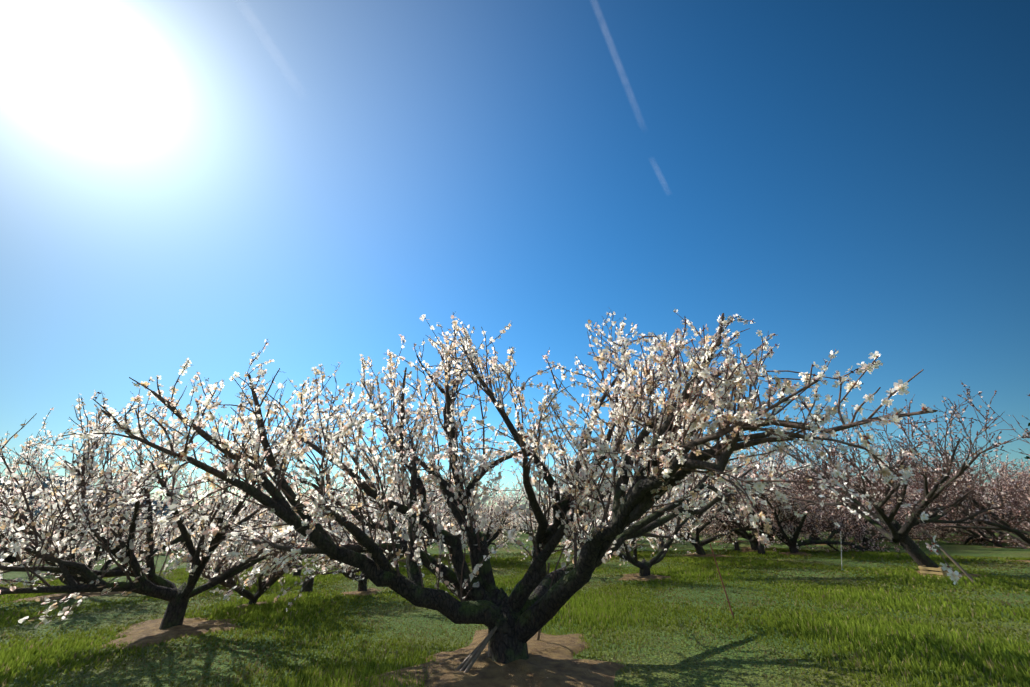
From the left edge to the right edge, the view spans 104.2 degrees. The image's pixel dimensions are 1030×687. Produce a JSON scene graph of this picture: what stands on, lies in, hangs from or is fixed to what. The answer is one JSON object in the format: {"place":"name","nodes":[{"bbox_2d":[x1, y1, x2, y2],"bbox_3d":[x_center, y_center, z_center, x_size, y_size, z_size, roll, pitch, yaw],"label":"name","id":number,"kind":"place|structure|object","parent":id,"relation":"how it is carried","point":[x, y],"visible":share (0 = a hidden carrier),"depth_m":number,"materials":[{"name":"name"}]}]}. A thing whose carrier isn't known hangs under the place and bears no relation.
{"place":"outdoors","nodes":[
{"label":"outdoors","id":0,"kind":"place"},
{"bbox_2d":[0,476,531,535],"bbox_3d":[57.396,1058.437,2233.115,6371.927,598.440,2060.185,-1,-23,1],"label":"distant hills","id":1,"kind":"structure","parent":0,"point":[46,485],"depth_m":2258.53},
{"bbox_2d":[0,527,1029,686],"bbox_3d":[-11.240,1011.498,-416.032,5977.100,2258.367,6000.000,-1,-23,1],"label":"ground","id":2,"kind":"structure","parent":0,"point":[950,548],"depth_m":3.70,"materials":[{"name":"green plant"}]},
{"bbox_2d":[0,476,91,565],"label":"plum tree","id":3,"kind":"object","parent":2,"relation":"on","point":[11,559],"visible":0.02,"depth_m":13.63,"materials":[{"name":"white plant"}]},
{"bbox_2d":[0,505,100,563],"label":"plum tree","id":4,"kind":"object","parent":2,"relation":"on","point":[29,543],"depth_m":17.64,"materials":[{"name":"white plant"}]},
{"bbox_2d":[0,466,161,572],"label":"plum tree","id":5,"kind":"object","parent":2,"relation":"on","point":[19,531],"visible":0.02,"depth_m":11.19,"materials":[{"name":"white plant"}]},
{"bbox_2d":[0,407,265,593],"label":"tree","id":6,"kind":"object","parent":2,"relation":"on","point":[95,555],"visible":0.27,"depth_m":6.74,"materials":[{"name":"white plant"}]},
{"bbox_2d":[145,512,199,553],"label":"plum tree","id":7,"kind":"object","parent":2,"relation":"on","point":[176,533],"visible":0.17,"depth_m":20.70,"materials":[{"name":"white plant"}]},
{"bbox_2d":[167,523,193,548],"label":"plum tree","id":8,"kind":"object","parent":2,"relation":"on","point":[184,545],"visible":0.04,"depth_m":32.66,"materials":[{"name":"white plant"}]},
{"bbox_2d":[0,339,388,629],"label":"tree","id":9,"kind":"object","parent":2,"relation":"on","point":[148,581],"visible":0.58,"depth_m":4.03,"materials":[{"name":"white plant"}]},
{"bbox_2d":[171,493,269,551],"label":"plum tree","id":10,"kind":"object","parent":2,"relation":"on","point":[181,549],"visible":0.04,"depth_m":18.57,"materials":[{"name":"white plant"}]},
{"bbox_2d":[177,493,307,548],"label":"plum tree","id":11,"kind":"object","parent":2,"relation":"on","point":[217,514],"visible":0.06,"depth_m":14.77,"materials":[{"name":"white plant"}]},
{"bbox_2d":[175,491,352,605],"bbox_3d":[-3.326,2.766,5.289,2.135,1.569,1.662,8,-24,-18],"label":"tree","id":12,"kind":"object","parent":2,"relation":"on","point":[266,583],"visible":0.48,"depth_m":5.06,"materials":[{"name":"white plant"}]},
{"bbox_2d":[291,565,302,577],"bbox_3d":[-4.216,4.440,7.745,0.183,0.274,0.226,-1,-23,1],"label":"tree stump","id":13,"kind":"object","parent":2,"relation":"on","point":[298,572],"visible":0.46,"depth_m":7.71,"materials":[{"name":"wood"}]},
{"bbox_2d":[300,576,313,592],"bbox_3d":[-3.224,3.750,6.197,0.208,0.274,0.192,-1,-23,1],"label":"tree stump","id":14,"kind":"object","parent":2,"relation":"on","point":[308,587],"visible":0.52,"depth_m":6.15,"materials":[{"name":"brown wood"}]},
{"bbox_2d":[298,465,396,539],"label":"plum tree","id":15,"kind":"object","parent":2,"relation":"on","point":[337,508],"visible":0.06,"depth_m":11.90,"materials":[{"name":"white plant"}]},
{"bbox_2d":[245,471,463,611],"bbox_3d":[-2.221,3.017,6.293,2.911,1.902,3.113,-20,-30,39],"label":"tree","id":16,"kind":"object","parent":2,"relation":"on","point":[361,579],"visible":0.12,"depth_m":5.92,"materials":[{"name":"white plant"}]},
{"bbox_2d":[329,439,512,554],"bbox_3d":[-3.305,4.375,11.028,4.827,3.290,5.346,-18,-29,36],"label":"plum tree","id":17,"kind":"object","parent":2,"relation":"on","point":[371,502],"visible":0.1,"depth_m":10.34,"materials":[{"name":"white plant"}]},
{"bbox_2d":[396,462,524,553],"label":"plum tree","id":18,"kind":"object","parent":2,"relation":"on","point":[450,548],"visible":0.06,"depth_m":12.71,"materials":[{"name":"white plant"}]},
{"bbox_2d":[434,467,492,538],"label":"plum tree","id":19,"kind":"object","parent":2,"relation":"on","point":[470,501],"visible":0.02,"depth_m":17.93,"materials":[{"name":"white plant"}]},
{"bbox_2d":[455,632,492,669],"bbox_3d":[-0.311,2.095,2.662,0.350,0.271,0.029,10,-25,-22],"label":"bamboo prop","id":20,"kind":"object","parent":2,"relation":"on","point":[461,665],"visible":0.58,"depth_m":2.65,"materials":[{"name":"grey wood"}]},
{"bbox_2d":[409,446,542,563],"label":"plum tree","id":21,"kind":"object","parent":2,"relation":"on","point":[502,519],"visible":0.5,"depth_m":10.11,"materials":[{"name":"white plant"}]},
{"bbox_2d":[460,628,494,670],"bbox_3d":[-0.286,2.074,2.638,0.380,0.286,0.029,18,-29,-36],"label":"bamboo prop","id":22,"kind":"object","parent":2,"relation":"on","point":[466,664],"visible":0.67,"depth_m":2.65,"materials":[{"name":"grey wood"}]},
{"bbox_2d":[464,626,496,672],"bbox_3d":[-0.258,2.066,2.633,0.029,0.296,0.404,-19,-29,37],"label":"bamboo prop","id":23,"kind":"object","parent":2,"relation":"on","point":[476,656],"visible":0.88,"depth_m":2.65,"materials":[{"name":"grey wood"}]},
{"bbox_2d":[478,503,529,529],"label":"plum tree","id":24,"kind":"object","parent":2,"relation":"on","point":[510,515],"visible":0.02,"depth_m":33.52,"materials":[{"name":"white plant"}]},
{"bbox_2d":[488,512,524,533],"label":"plum tree","id":25,"kind":"object","parent":2,"relation":"on","point":[522,524],"visible":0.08,"depth_m":27.21,"materials":[{"name":"white plant"}]},
{"bbox_2d":[58,308,961,663],"bbox_3d":[0.322,0.842,3.084,6.305,3.148,3.654,-1,-23,1],"label":"tree","id":26,"kind":"object","parent":2,"relation":"on","point":[520,614],"visible":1,"depth_m":2.62,"materials":[{"name":"white plant"}]},
{"bbox_2d":[0,532,1029,686],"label":"bare soil","id":27,"kind":"structure","parent":2,"relation":"on","point":[550,661],"depth_m":2.78,"materials":[{"name":"brown soil"}]},
{"bbox_2d":[486,473,557,536],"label":"plum tree","id":28,"kind":"object","parent":2,"relation":"on","point":[510,494],"visible":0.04,"depth_m":15.47,"materials":[{"name":"white plant"}]},
{"bbox_2d":[494,487,551,537],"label":"plum tree","id":29,"kind":"object","parent":2,"relation":"on","point":[534,525],"visible":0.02,"depth_m":20.33,"materials":[{"name":"white plant"}]},
{"bbox_2d":[537,562,549,639],"bbox_3d":[0.228,2.147,3.270,0.025,0.670,0.299,9,-25,-21],"label":"bamboo prop limb","id":30,"kind":"object","parent":2,"relation":"on","point":[539,631],"visible":0.35,"depth_m":3.26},
{"bbox_2d":[516,439,626,550],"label":"plum tree","id":31,"kind":"object","parent":2,"relation":"on","point":[552,472],"visible":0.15,"depth_m":12.53,"materials":[{"name":"white plant"}]},
{"bbox_2d":[535,476,628,528],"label":"plum tree","id":32,"kind":"object","parent":2,"relation":"on","point":[579,496],"depth_m":14.09,"materials":[{"name":"white plant"}]},
{"bbox_2d":[521,422,734,575],"bbox_3d":[2.506,2.966,8.136,4.892,3.354,3.007,4,-23,-9],"label":"blossoming tree","id":33,"kind":"object","parent":2,"relation":"on","point":[644,566],"visible":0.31,"depth_m":7.28,"materials":[{"name":"white plant"}]},
{"bbox_2d":[606,435,801,554],"bbox_3d":[4.197,3.974,10.632,5.044,3.438,5.586,-18,-29,36],"label":"plum tree","id":34,"kind":"object","parent":2,"relation":"on","point":[699,549],"visible":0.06,"depth_m":10.31,"materials":[{"name":"white plant"}]},
{"bbox_2d":[710,543,733,617],"bbox_3d":[2.090,2.404,4.032,0.129,0.714,0.016,1,-23,-2],"label":"wooden stake","id":35,"kind":"object","parent":2,"relation":"on","point":[722,581],"visible":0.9,"depth_m":4.03,"materials":[{"name":"wood"}]},
{"bbox_2d":[679,495,780,541],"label":"plum tree","id":36,"kind":"object","parent":2,"relation":"on","point":[730,533],"depth_m":15.20,"materials":[{"name":"pink plant"}]},
{"bbox_2d":[734,542,739,550],"bbox_3d":[6.195,5.699,11.193,0.181,0.274,0.210,-14,-27,29],"label":"tree stump","id":37,"kind":"object","parent":2,"relation":"on","point":[736,546],"visible":0.85,"depth_m":11.15,"materials":[{"name":"brown wood"}]},
{"bbox_2d":[670,439,826,550],"bbox_3d":[6.280,4.128,11.450,4.449,3.616,4.592,21,-31,-40],"label":"plum tree","id":38,"kind":"object","parent":2,"relation":"on","point":[751,538],"visible":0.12,"depth_m":10.83,"materials":[{"name":"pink plant"}]},
{"bbox_2d":[689,452,825,540],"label":"plum tree","id":39,"kind":"object","parent":2,"relation":"on","point":[762,507],"depth_m":15.40,"materials":[{"name":"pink plant"}]},
{"bbox_2d":[757,545,764,554],"bbox_3d":[6.178,5.216,10.063,0.225,0.274,0.195,-1,-23,1],"label":"tree stump","id":40,"kind":"object","parent":2,"relation":"on","point":[761,549],"visible":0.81,"depth_m":10.04,"materials":[{"name":"brown wood"}]},
{"bbox_2d":[687,462,851,553],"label":"plum tree","id":41,"kind":"object","parent":2,"relation":"on","point":[720,527],"visible":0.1,"depth_m":11.48,"materials":[{"name":"pink plant"}]},
{"bbox_2d":[709,418,903,552],"bbox_3d":[7.312,4.250,10.596,5.543,3.768,4.282,8,-24,-18],"label":"plum tree","id":42,"kind":"object","parent":2,"relation":"on","point":[790,543],"visible":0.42,"depth_m":10.00,"materials":[{"name":"pink plant"}]},
{"bbox_2d":[743,446,891,539],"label":"plum tree","id":43,"kind":"object","parent":2,"relation":"on","point":[813,535],"visible":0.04,"depth_m":12.63,"materials":[{"name":"pink plant"}]},
{"bbox_2d":[786,477,953,546],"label":"plum tree","id":44,"kind":"object","parent":2,"relation":"on","point":[901,523],"visible":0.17,"depth_m":11.53,"materials":[{"name":"pink plant"}]},
{"bbox_2d":[808,448,942,539],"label":"plum tree","id":45,"kind":"object","parent":2,"relation":"on","point":[920,536],"visible":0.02,"depth_m":14.14,"materials":[{"name":"pink plant"}]},
{"bbox_2d":[766,383,1029,571],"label":"blossoming tree","id":46,"kind":"object","parent":2,"relation":"on","point":[898,533],"visible":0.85,"depth_m":6.36,"materials":[{"name":"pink plant"}]},
{"bbox_2d":[862,449,995,540],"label":"plum tree","id":47,"kind":"object","parent":2,"relation":"on","point":[909,495],"visible":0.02,"depth_m":14.30,"materials":[{"name":"pink plant"}]},
{"bbox_2d":[918,566,954,576],"bbox_3d":[6.565,3.550,6.227,0.408,0.160,0.288,11,-26,-25],"label":"wooden plank","id":48,"kind":"object","parent":2,"relation":"on","point":[923,570],"visible":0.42,"depth_m":6.16,"materials":[{"name":"brown wood"}]},
{"bbox_2d":[884,481,989,538],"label":"plum tree","id":49,"kind":"object","parent":2,"relation":"on","point":[943,537],"visible":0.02,"depth_m":14.61,"materials":[{"name":"pink plant"}]},
{"bbox_2d":[861,394,1029,547],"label":"blossoming tree","id":50,"kind":"object","parent":2,"relation":"on","point":[1004,528],"visible":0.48,"depth_m":7.92,"materials":[{"name":"pink plant"}]},
{"bbox_2d":[920,527,975,581],"bbox_3d":[6.322,3.092,5.837,0.045,0.747,0.416,13,-26,-29],"label":"bamboo tree prop","id":51,"kind":"object","parent":2,"relation":"on","point":[955,563],"visible":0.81,"depth_m":5.79,"materials":[{"name":"beige wood"}]},
{"bbox_2d":[892,483,1009,539],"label":"plum tree","id":52,"kind":"object","parent":2,"relation":"on","point":[930,531],"visible":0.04,"depth_m":13.02,"materials":[{"name":"pink plant"}]},
{"bbox_2d":[894,452,1029,546],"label":"plum tree","id":53,"kind":"object","parent":2,"relation":"on","point":[968,539],"visible":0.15,"depth_m":11.18,"materials":[{"name":"pink plant"}]},
{"bbox_2d":[898,445,1029,548],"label":"plum tree","id":54,"kind":"object","parent":2,"relation":"on","point":[1019,543],"visible":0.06,"depth_m":11.95,"materials":[{"name":"pink plant"}]},
{"bbox_2d":[0,0,1029,508],"label":"sky","id":55,"kind":"structure","parent":0,"point":[851,178],"materials":[{"name":"blue"}]},
{"bbox_2d":[243,5,663,186],"bbox_3d":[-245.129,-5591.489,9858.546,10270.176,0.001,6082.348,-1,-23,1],"label":"contrails","id":56,"kind":"object","parent":55,"relation":"in","point":[298,79],"visible":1,"depth_m":8521.63,"materials":[{"name":"white"}]}
]}

